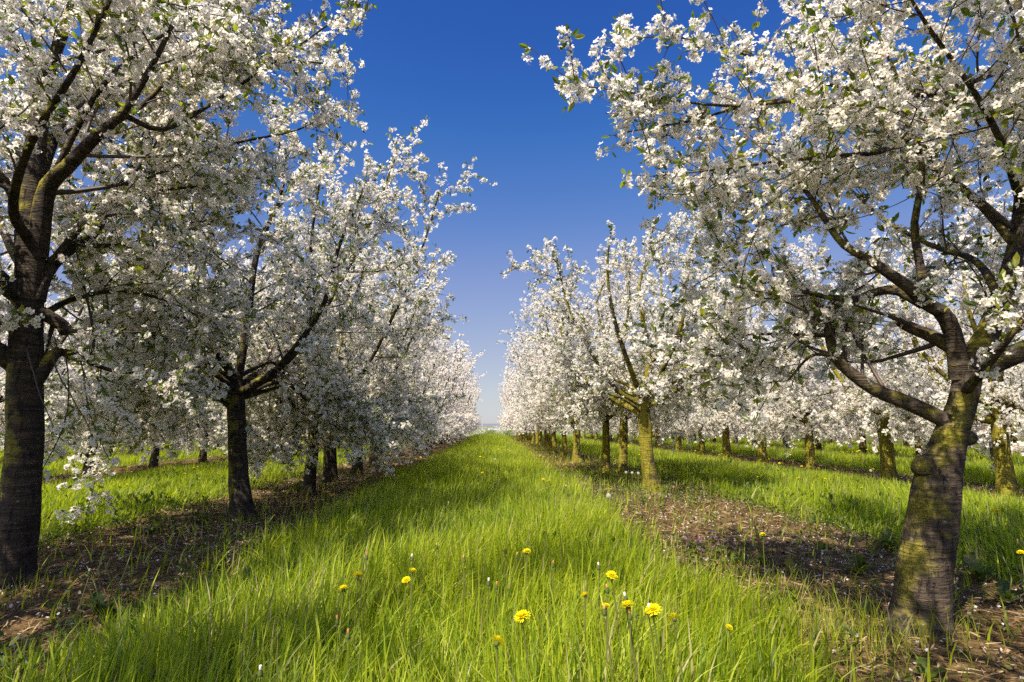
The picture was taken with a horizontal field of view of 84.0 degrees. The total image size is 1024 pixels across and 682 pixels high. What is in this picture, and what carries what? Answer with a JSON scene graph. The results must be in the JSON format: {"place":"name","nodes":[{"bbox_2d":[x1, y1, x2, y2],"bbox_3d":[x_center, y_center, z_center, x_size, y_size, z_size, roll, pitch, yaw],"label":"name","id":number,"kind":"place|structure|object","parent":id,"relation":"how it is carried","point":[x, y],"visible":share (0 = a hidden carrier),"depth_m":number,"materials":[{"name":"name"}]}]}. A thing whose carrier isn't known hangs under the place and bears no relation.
{"place":"outdoors","nodes":[
{"label":"outdoors","id":0,"kind":"place"},
{"bbox_2d":[0,433,1023,681],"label":"meadow grass","id":1,"kind":"structure","parent":0,"point":[520,515],"depth_m":2.50,"materials":[{"name":"plant"}]},
{"bbox_2d":[0,427,1023,681],"bbox_3d":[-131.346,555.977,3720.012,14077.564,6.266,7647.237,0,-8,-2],"label":"ground","id":2,"kind":"structure","parent":0,"point":[808,567],"depth_m":3.46,"materials":[{"name":"soil"}]},
{"bbox_2d":[0,292,98,437],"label":"cherry tree","id":3,"kind":"object","parent":2,"relation":"on","point":[64,372],"depth_m":14.15,"materials":[{"name":"white plant"}]},
{"bbox_2d":[0,203,123,449],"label":"cherry tree","id":4,"kind":"object","parent":2,"relation":"on","point":[3,373],"visible":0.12,"depth_m":7.72,"materials":[{"name":"white plant"}]},
{"bbox_2d":[76,568,90,637],"bbox_3d":[-1.709,1.060,2.267,0.020,0.290,0.038,-6,-10,35],"label":"dandelion bud","id":5,"kind":"object","parent":2,"relation":"on","point":[89,573],"visible":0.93,"depth_m":2.27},
{"bbox_2d":[67,545,133,618],"bbox_3d":[-1.834,1.094,2.576,0.272,0.302,0.138,2,-9,-14],"label":"broadleaf weed","id":6,"kind":"object","parent":2,"relation":"on","point":[99,598],"visible":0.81,"depth_m":2.55,"materials":[{"name":"green plant"}]},
{"bbox_2d":[0,221,202,477],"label":"cherry tree","id":7,"kind":"object","parent":2,"relation":"on","point":[87,455],"visible":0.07,"depth_m":9.17,"materials":[{"name":"white plant"}]},
{"bbox_2d":[56,275,237,469],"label":"cherry tree","id":8,"kind":"object","parent":2,"relation":"on","point":[153,461],"visible":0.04,"depth_m":11.82,"materials":[{"name":"white plant"}]},
{"bbox_2d":[137,521,162,533],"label":"broadleaf weed","id":9,"kind":"object","parent":2,"relation":"on","point":[151,528],"visible":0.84,"depth_m":4.57,"materials":[{"name":"green plant"}]},
{"bbox_2d":[0,0,377,590],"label":"cherry tree","id":10,"kind":"object","parent":2,"relation":"on","point":[161,65],"visible":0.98,"depth_m":3.46,"materials":[{"name":"white plant"}]},
{"bbox_2d":[186,513,213,524],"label":"broadleaf weed","id":11,"kind":"object","parent":2,"relation":"on","point":[204,517],"visible":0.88,"depth_m":4.95,"materials":[{"name":"green plant"}]},
{"bbox_2d":[0,87,432,536],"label":"cherry tree","id":12,"kind":"object","parent":2,"relation":"on","point":[305,348],"visible":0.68,"depth_m":5.18,"materials":[{"name":"white plant"}]},
{"bbox_2d":[161,291,277,462],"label":"cherry tree","id":13,"kind":"object","parent":2,"relation":"on","point":[202,457],"visible":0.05,"depth_m":12.60,"materials":[{"name":"white plant"}]},
{"bbox_2d":[257,665,262,681],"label":"dandelion bud","id":14,"kind":"object","parent":2,"relation":"on","point":[260,674],"visible":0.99,"depth_m":1.32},
{"bbox_2d":[289,481,302,491],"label":"broadleaf weed","id":15,"kind":"object","parent":2,"relation":"on","point":[298,486],"visible":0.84,"depth_m":7.36,"materials":[{"name":"green plant"}]},
{"bbox_2d":[141,139,496,497],"bbox_3d":[-2.193,-0.266,7.245,3.998,4.516,3.833,0,-8,-2],"label":"cherry tree","id":16,"kind":"object","parent":2,"relation":"on","point":[260,438],"visible":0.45,"depth_m":6.98,"materials":[{"name":"white plant"}]},
{"bbox_2d":[193,193,455,483],"bbox_3d":[-2.767,0.022,9.077,3.829,4.491,3.469,0,-8,-2],"label":"cherry tree","id":17,"kind":"object","parent":2,"relation":"on","point":[329,470],"visible":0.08,"depth_m":8.57,"materials":[{"name":"white plant"}]},
{"bbox_2d":[334,615,340,662],"bbox_3d":[-0.493,0.943,1.580,0.020,0.340,0.031,0,-8,-2],"label":"dandelion bud","id":18,"kind":"object","parent":2,"relation":"on","point":[337,622],"visible":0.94,"depth_m":1.60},
{"bbox_2d":[338,585,348,669],"bbox_3d":[-0.516,0.934,1.715,0.032,0.383,0.038,-4,-9,25],"label":"dandelion","id":19,"kind":"object","parent":2,"relation":"on","point":[343,588],"visible":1,"depth_m":1.73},
{"bbox_2d":[346,629,350,681],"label":"dandelion bud","id":20,"kind":"object","parent":2,"relation":"on","point":[348,636],"visible":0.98,"depth_m":1.55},
{"bbox_2d":[353,571,362,659],"bbox_3d":[-0.505,0.942,1.835,0.036,0.385,0.037,-6,-10,35],"label":"dandelion","id":21,"kind":"object","parent":2,"relation":"on","point":[357,574],"visible":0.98,"depth_m":1.85,"materials":[{"name":"plant"}]},
{"bbox_2d":[263,253,455,473],"bbox_3d":[-2.912,0.413,10.568,3.761,4.150,3.682,0,-8,-2],"label":"cherry tree","id":22,"kind":"object","parent":2,"relation":"on","point":[354,469],"visible":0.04,"depth_m":10.35,"materials":[{"name":"white plant"}]},
{"bbox_2d":[363,552,367,606],"bbox_3d":[-0.523,0.953,2.022,0.020,0.390,0.037,0,-8,-2],"label":"dandelion bud","id":23,"kind":"object","parent":2,"relation":"on","point":[366,557],"visible":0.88,"depth_m":2.03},
{"bbox_2d":[402,576,409,643],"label":"dandelion","id":24,"kind":"object","parent":2,"relation":"on","point":[405,579],"visible":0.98,"depth_m":1.82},
{"bbox_2d":[344,277,469,464],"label":"cherry tree","id":25,"kind":"object","parent":2,"relation":"on","point":[407,443],"visible":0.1,"depth_m":13.00,"materials":[{"name":"white plant"}]},
{"bbox_2d":[360,300,462,456],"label":"cherry tree","id":26,"kind":"object","parent":2,"relation":"on","point":[447,376],"visible":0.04,"depth_m":15.48,"materials":[{"name":"white plant"}]},
{"bbox_2d":[409,567,415,645],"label":"dandelion","id":27,"kind":"object","parent":2,"relation":"on","point":[412,571],"visible":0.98,"depth_m":1.94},
{"bbox_2d":[375,328,471,452],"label":"cherry tree","id":28,"kind":"object","parent":2,"relation":"on","point":[451,388],"visible":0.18,"depth_m":18.16,"materials":[{"name":"white plant"}]},
{"bbox_2d":[418,339,469,449],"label":"cherry tree","id":29,"kind":"object","parent":2,"relation":"on","point":[455,390],"visible":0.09,"depth_m":20.16,"materials":[{"name":"white plant"}]},
{"bbox_2d":[417,348,476,447],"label":"cherry tree","id":30,"kind":"object","parent":2,"relation":"on","point":[458,420],"visible":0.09,"depth_m":22.01,"materials":[{"name":"white plant"}]},
{"bbox_2d":[421,359,477,442],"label":"cherry tree","id":31,"kind":"object","parent":2,"relation":"on","point":[474,387],"visible":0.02,"depth_m":28.18,"materials":[{"name":"white plant"}]},
{"bbox_2d":[421,357,479,443],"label":"cherry tree","id":32,"kind":"object","parent":2,"relation":"on","point":[441,442],"visible":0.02,"depth_m":26.11,"materials":[{"name":"white plant"}]},
{"bbox_2d":[419,348,485,445],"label":"cherry tree","id":33,"kind":"object","parent":2,"relation":"on","point":[461,388],"visible":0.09,"depth_m":24.16,"materials":[{"name":"white plant"}]},
{"bbox_2d":[446,374,479,441],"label":"cherry tree","id":34,"kind":"object","parent":2,"relation":"on","point":[464,406],"visible":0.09,"depth_m":30.87,"materials":[{"name":"white plant"}]},
{"bbox_2d":[462,555,465,632],"bbox_3d":[-0.175,0.980,2.069,0.020,0.390,0.036,0,-8,-2],"label":"dandelion bud","id":35,"kind":"object","parent":2,"relation":"on","point":[464,560],"visible":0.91,"depth_m":2.07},
{"bbox_2d":[449,369,486,440],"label":"cherry tree","id":36,"kind":"object","parent":2,"relation":"on","point":[478,418],"visible":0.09,"depth_m":32.74,"materials":[{"name":"white plant"}]},
{"bbox_2d":[457,384,482,435],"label":"cherry tree","id":37,"kind":"object","parent":2,"relation":"on","point":[478,392],"visible":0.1,"depth_m":38.88,"materials":[{"name":"white plant"}]},
{"bbox_2d":[486,578,490,643],"bbox_3d":[-0.076,0.965,1.833,0.020,0.390,0.034,0,-8,-2],"label":"dandelion bud","id":38,"kind":"object","parent":2,"relation":"on","point":[488,583],"visible":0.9,"depth_m":1.84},
{"bbox_2d":[494,581,498,661],"bbox_3d":[-0.052,0.990,1.863,0.019,0.390,0.035,0,-8,-2],"label":"dandelion bud","id":39,"kind":"object","parent":2,"relation":"on","point":[496,587],"visible":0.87,"depth_m":1.87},
{"bbox_2d":[490,634,505,681],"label":"dandelion","id":40,"kind":"object","parent":2,"relation":"on","point":[498,641],"visible":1,"depth_m":1.31,"materials":[{"name":"plant"}]},
{"bbox_2d":[498,384,524,438],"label":"cherry tree","id":41,"kind":"object","parent":2,"relation":"on","point":[500,402],"visible":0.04,"depth_m":33.14,"materials":[{"name":"white plant"}]},
{"bbox_2d":[0,458,1023,681],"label":"creeping weeds","id":42,"kind":"object","parent":2,"relation":"on","point":[747,483],"visible":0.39,"depth_m":4.39,"materials":[{"name":"green plant"}]},
{"bbox_2d":[0,474,1023,681],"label":"fallen petals","id":43,"kind":"object","parent":2,"relation":"on","point":[926,649],"visible":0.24,"depth_m":3.69,"materials":[{"name":"plant"}]},
{"bbox_2d":[497,369,527,440],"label":"cherry tree","id":44,"kind":"object","parent":2,"relation":"on","point":[526,435],"visible":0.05,"depth_m":31.25,"materials":[{"name":"white plant"}]},
{"bbox_2d":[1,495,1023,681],"bbox_3d":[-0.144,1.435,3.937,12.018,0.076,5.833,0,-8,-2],"label":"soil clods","id":45,"kind":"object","parent":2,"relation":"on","point":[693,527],"visible":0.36,"depth_m":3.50,"materials":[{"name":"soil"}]},
{"bbox_2d":[501,366,531,441],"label":"cherry tree","id":46,"kind":"object","parent":2,"relation":"on","point":[529,434],"visible":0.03,"depth_m":29.27,"materials":[{"name":"white plant"}]},
{"bbox_2d":[502,358,538,444],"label":"cherry tree","id":47,"kind":"object","parent":2,"relation":"on","point":[509,418],"visible":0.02,"depth_m":25.32,"materials":[{"name":"white plant"}]},
{"bbox_2d":[513,609,530,681],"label":"dandelion","id":48,"kind":"object","parent":2,"relation":"on","point":[522,616],"visible":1,"depth_m":1.39,"materials":[{"name":"plant"}]},
{"bbox_2d":[502,370,543,443],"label":"cherry tree","id":49,"kind":"object","parent":2,"relation":"on","point":[533,434],"depth_m":27.48,"materials":[{"name":"white plant"}]},
{"bbox_2d":[524,548,530,606],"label":"dandelion","id":50,"kind":"object","parent":2,"relation":"on","point":[526,550],"visible":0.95,"depth_m":2.20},
{"bbox_2d":[505,368,560,445],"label":"cherry tree","id":51,"kind":"object","parent":2,"relation":"on","point":[540,442],"visible":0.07,"depth_m":23.38,"materials":[{"name":"white plant"}]},
{"bbox_2d":[504,341,579,447],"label":"cherry tree","id":52,"kind":"object","parent":2,"relation":"on","point":[516,414],"visible":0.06,"depth_m":21.54,"materials":[{"name":"white plant"}]},
{"bbox_2d":[496,323,597,452],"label":"cherry tree","id":53,"kind":"object","parent":2,"relation":"on","point":[554,447],"visible":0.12,"depth_m":17.52,"materials":[{"name":"white plant"}]},
{"bbox_2d":[512,336,589,450],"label":"cherry tree","id":54,"kind":"object","parent":2,"relation":"on","point":[549,437],"visible":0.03,"depth_m":19.33,"materials":[{"name":"white plant"}]},
{"bbox_2d":[499,311,613,456],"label":"cherry tree","id":55,"kind":"object","parent":2,"relation":"on","point":[564,441],"visible":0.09,"depth_m":15.58,"materials":[{"name":"white plant"}]},
{"bbox_2d":[509,297,651,461],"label":"cherry tree","id":56,"kind":"object","parent":2,"relation":"on","point":[576,441],"visible":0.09,"depth_m":13.32,"materials":[{"name":"white plant"}]},
{"bbox_2d":[581,591,587,680],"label":"dandelion","id":57,"kind":"object","parent":2,"relation":"on","point":[585,595],"visible":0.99,"depth_m":1.69,"materials":[{"name":"plant"}]},
{"bbox_2d":[506,259,687,472],"bbox_3d":[1.585,0.423,10.642,3.402,4.150,3.281,0,-8,-2],"label":"cherry tree","id":58,"kind":"object","parent":2,"relation":"on","point":[543,407],"visible":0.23,"depth_m":10.42,"materials":[{"name":"white plant"}]},
{"bbox_2d":[596,562,600,619],"bbox_3d":[0.301,0.964,1.961,0.020,0.390,0.034,0,-8,-2],"label":"dandelion bud","id":59,"kind":"object","parent":2,"relation":"on","point":[598,567],"visible":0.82,"depth_m":1.97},
{"bbox_2d":[584,368,627,441],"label":"cherry tree","id":60,"kind":"object","parent":2,"relation":"on","point":[598,426],"depth_m":29.89,"materials":[{"name":"white plant"}]},
{"bbox_2d":[602,603,610,681],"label":"dandelion","id":61,"kind":"object","parent":2,"relation":"on","point":[607,605],"visible":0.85,"depth_m":1.52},
{"bbox_2d":[605,584,609,679],"bbox_3d":[0.280,0.907,1.651,0.020,0.390,0.033,0,-8,-2],"label":"dandelion bud","id":62,"kind":"object","parent":2,"relation":"on","point":[607,591],"visible":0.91,"depth_m":1.66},
{"bbox_2d":[602,605,613,681],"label":"dandelion bud","id":63,"kind":"object","parent":2,"relation":"on","point":[604,613],"visible":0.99,"depth_m":1.44,"materials":[{"name":"plant"}]},
{"bbox_2d":[606,570,620,666],"bbox_3d":[0.298,0.920,1.707,0.037,0.434,0.062,-8,-12,44],"label":"dandelion","id":64,"kind":"object","parent":2,"relation":"on","point":[612,575],"visible":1,"depth_m":1.74,"materials":[{"name":"plant"}]},
{"bbox_2d":[600,417,636,443],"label":"cherry tree","id":65,"kind":"object","parent":2,"relation":"on","point":[613,431],"visible":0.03,"depth_m":25.73,"materials":[{"name":"white plant"}]},
{"bbox_2d":[527,232,728,477],"bbox_3d":[1.954,0.321,9.708,3.341,4.079,3.341,0,-8,-2],"label":"cherry tree","id":66,"kind":"object","parent":2,"relation":"on","point":[628,282],"visible":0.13,"depth_m":9.47,"materials":[{"name":"white plant"}]},
{"bbox_2d":[620,600,637,681],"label":"dandelion","id":67,"kind":"object","parent":2,"relation":"on","point":[626,604],"visible":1,"depth_m":1.44,"materials":[{"name":"plant"}]},
{"bbox_2d":[623,592,635,681],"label":"dandelion bud","id":68,"kind":"object","parent":2,"relation":"on","point":[625,597],"visible":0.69,"depth_m":1.48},
{"bbox_2d":[627,609,632,681],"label":"dandelion bud","id":69,"kind":"object","parent":2,"relation":"on","point":[629,615],"visible":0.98,"depth_m":1.43,"materials":[{"name":"plant"}]},
{"bbox_2d":[500,186,769,491],"bbox_3d":[1.715,0.067,7.894,3.514,4.058,3.281,-6,-10,33],"label":"cherry tree","id":70,"kind":"object","parent":2,"relation":"on","point":[594,385],"visible":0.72,"depth_m":7.57,"materials":[{"name":"white plant"}]},
{"bbox_2d":[615,356,687,447],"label":"cherry tree","id":71,"kind":"object","parent":2,"relation":"on","point":[630,423],"visible":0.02,"depth_m":21.37,"materials":[{"name":"white plant"}]},
{"bbox_2d":[646,603,658,681],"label":"dandelion bud","id":72,"kind":"object","parent":2,"relation":"on","point":[648,605],"visible":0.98,"depth_m":1.38,"materials":[{"name":"plant"}]},
{"bbox_2d":[645,603,663,681],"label":"dandelion","id":73,"kind":"object","parent":2,"relation":"on","point":[652,608],"visible":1,"depth_m":1.38,"materials":[{"name":"plant"}]},
{"bbox_2d":[633,334,712,450],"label":"cherry tree","id":74,"kind":"object","parent":2,"relation":"on","point":[679,444],"visible":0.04,"depth_m":19.34,"materials":[{"name":"white plant"}]},
{"bbox_2d":[668,613,683,681],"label":"dandelion","id":75,"kind":"object","parent":2,"relation":"on","point":[673,616],"visible":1,"depth_m":1.39,"materials":[{"name":"plant"}]},
{"bbox_2d":[695,547,707,571],"bbox_3d":[1.057,1.239,3.196,0.070,0.169,0.062,-8,-12,44],"label":"purple deadnettle","id":76,"kind":"object","parent":2,"relation":"on","point":[702,552],"visible":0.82,"depth_m":3.20,"materials":[{"name":"green plant"}]},
{"bbox_2d":[682,424,721,443],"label":"cherry tree","id":77,"kind":"object","parent":2,"relation":"on","point":[714,437],"visible":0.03,"depth_m":27.10,"materials":[{"name":"white plant"}]},
{"bbox_2d":[663,348,747,453],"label":"cherry tree","id":78,"kind":"object","parent":2,"relation":"on","point":[701,449],"visible":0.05,"depth_m":16.88,"materials":[{"name":"white plant"}]},
{"bbox_2d":[715,536,726,560],"bbox_3d":[1.284,1.282,3.505,0.051,0.166,0.066,6,-10,-34],"label":"purple deadnettle","id":79,"kind":"object","parent":2,"relation":"on","point":[719,540],"visible":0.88,"depth_m":3.51,"materials":[{"name":"green plant"}]},
{"bbox_2d":[667,304,777,457],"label":"cherry tree","id":80,"kind":"object","parent":2,"relation":"on","point":[726,447],"visible":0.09,"depth_m":15.14,"materials":[{"name":"white plant"}]},
{"bbox_2d":[725,624,732,681],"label":"dandelion","id":81,"kind":"object","parent":2,"relation":"on","point":[729,627],"visible":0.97,"depth_m":1.61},
{"bbox_2d":[718,519,740,564],"bbox_3d":[1.335,1.244,3.534,0.148,0.271,0.131,0,-8,-2],"label":"broadleaf weed","id":82,"kind":"object","parent":2,"relation":"on","point":[735,555],"visible":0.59,"depth_m":3.49,"materials":[{"name":"green plant"}]},
{"bbox_2d":[718,372,788,444],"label":"cherry tree","id":83,"kind":"object","parent":2,"relation":"on","point":[732,435],"visible":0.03,"depth_m":23.05,"materials":[{"name":"white plant"}]},
{"bbox_2d":[746,521,770,567],"bbox_3d":[1.485,1.246,3.475,0.224,0.277,0.127,7,-11,-39],"label":"broadleaf weed","id":84,"kind":"object","parent":2,"relation":"on","point":[761,564],"visible":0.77,"depth_m":3.48,"materials":[{"name":"green plant"}]},
{"bbox_2d":[686,293,843,462],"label":"cherry tree","id":85,"kind":"object","parent":2,"relation":"on","point":[761,448],"visible":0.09,"depth_m":12.99,"materials":[{"name":"white plant"}]},
{"bbox_2d":[519,0,1023,640],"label":"cherry tree","id":86,"kind":"object","parent":2,"relation":"on","point":[931,528],"visible":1,"depth_m":2.71,"materials":[{"name":"white plant"}]},
{"bbox_2d":[746,354,820,449],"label":"cherry tree","id":87,"kind":"object","parent":2,"relation":"on","point":[783,440],"visible":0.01,"depth_m":20.53,"materials":[{"name":"white plant"}]},
{"bbox_2d":[784,559,804,575],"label":"broadleaf weed","id":88,"kind":"object","parent":2,"relation":"on","point":[789,562],"visible":0.92,"depth_m":3.24,"materials":[{"name":"green plant"}]},
{"bbox_2d":[767,347,858,451],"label":"cherry tree","id":89,"kind":"object","parent":2,"relation":"on","point":[818,446],"visible":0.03,"depth_m":17.99,"materials":[{"name":"white plant"}]},
{"bbox_2d":[733,251,904,470],"bbox_3d":[5.768,0.573,11.301,3.021,4.033,3.034,0,-8,-2],"label":"cherry tree","id":90,"kind":"object","parent":2,"relation":"on","point":[777,416],"visible":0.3,"depth_m":11.00,"materials":[{"name":"white plant"}]},
{"bbox_2d":[809,540,831,549],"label":"broadleaf weed","id":91,"kind":"object","parent":2,"relation":"on","point":[821,545],"visible":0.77,"depth_m":3.90,"materials":[{"name":"green plant"}]},
{"bbox_2d":[825,519,873,574],"bbox_3d":[1.973,1.217,3.346,0.147,0.290,0.292,0,-8,-2],"label":"broadleaf weed","id":92,"kind":"object","parent":2,"relation":"on","point":[859,561],"visible":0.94,"depth_m":3.29,"materials":[{"name":"green plant"}]},
{"bbox_2d":[812,327,910,455],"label":"cherry tree","id":93,"kind":"object","parent":2,"relation":"on","point":[862,447],"visible":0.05,"depth_m":16.14,"materials":[{"name":"white plant"}]},
{"bbox_2d":[852,599,879,616],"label":"broadleaf weed","id":94,"kind":"object","parent":2,"relation":"on","point":[868,609],"visible":0.57,"depth_m":2.62,"materials":[{"name":"green plant"}]},
{"bbox_2d":[872,530,899,549],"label":"broadleaf weed","id":95,"kind":"object","parent":2,"relation":"on","point":[885,534],"visible":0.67,"depth_m":4.01,"materials":[{"name":"green plant"}]},
{"bbox_2d":[767,227,1013,480],"bbox_3d":[5.846,0.090,9.257,3.162,4.409,3.674,0,-8,-1],"label":"cherry tree","id":96,"kind":"object","parent":2,"relation":"on","point":[855,397],"visible":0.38,"depth_m":8.79,"materials":[{"name":"white plant"}]},
{"bbox_2d":[869,335,943,448],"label":"cherry tree","id":97,"kind":"object","parent":2,"relation":"on","point":[906,443],"depth_m":20.49,"materials":[{"name":"white plant"}]},
{"bbox_2d":[853,305,989,456],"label":"cherry tree","id":98,"kind":"object","parent":2,"relation":"on","point":[918,446],"visible":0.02,"depth_m":14.31,"materials":[{"name":"white plant"}]},
{"bbox_2d":[912,657,947,681],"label":"broadleaf weed","id":99,"kind":"object","parent":2,"relation":"on","point":[921,662],"visible":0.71,"depth_m":1.95,"materials":[{"name":"green plant"}]},
{"bbox_2d":[851,166,1023,498],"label":"cherry tree","id":100,"kind":"object","parent":2,"relation":"on","point":[999,402],"visible":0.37,"depth_m":7.03,"materials":[{"name":"white plant"}]},
{"bbox_2d":[895,290,1023,462],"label":"cherry tree","id":101,"kind":"object","parent":2,"relation":"on","point":[987,434],"visible":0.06,"depth_m":11.88,"materials":[{"name":"white plant"}]},
{"bbox_2d":[956,554,995,579],"bbox_3d":[2.485,1.228,3.060,0.228,0.117,0.136,5,-10,-29],"label":"broadleaf weed","id":102,"kind":"object","parent":2,"relation":"on","point":[974,567],"visible":0.94,"depth_m":3.08,"materials":[{"name":"green plant"}]},
{"bbox_2d":[940,335,1022,454],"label":"cherry tree","id":103,"kind":"object","parent":2,"relation":"on","point":[1013,437],"visible":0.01,"depth_m":16.10,"materials":[{"name":"white plant"}]},
{"bbox_2d":[992,509,1001,574],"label":"dandelion","id":104,"kind":"object","parent":2,"relation":"on","point":[996,511],"visible":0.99,"depth_m":3.28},
{"bbox_2d":[972,277,1023,455],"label":"cherry tree","id":105,"kind":"object","parent":2,"relation":"on","point":[1018,446],"visible":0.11,"depth_m":10.20,"materials":[{"name":"white plant"}]},
{"bbox_2d":[977,551,1023,602],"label":"broadleaf weed","id":106,"kind":"object","parent":2,"relation":"on","point":[1003,590],"visible":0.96,"depth_m":2.75,"materials":[{"name":"green plant"}]},
{"bbox_2d":[0,0,1023,423],"label":"sky","id":107,"kind":"structure","parent":0,"point":[459,64],"materials":[{"name":"blue"}]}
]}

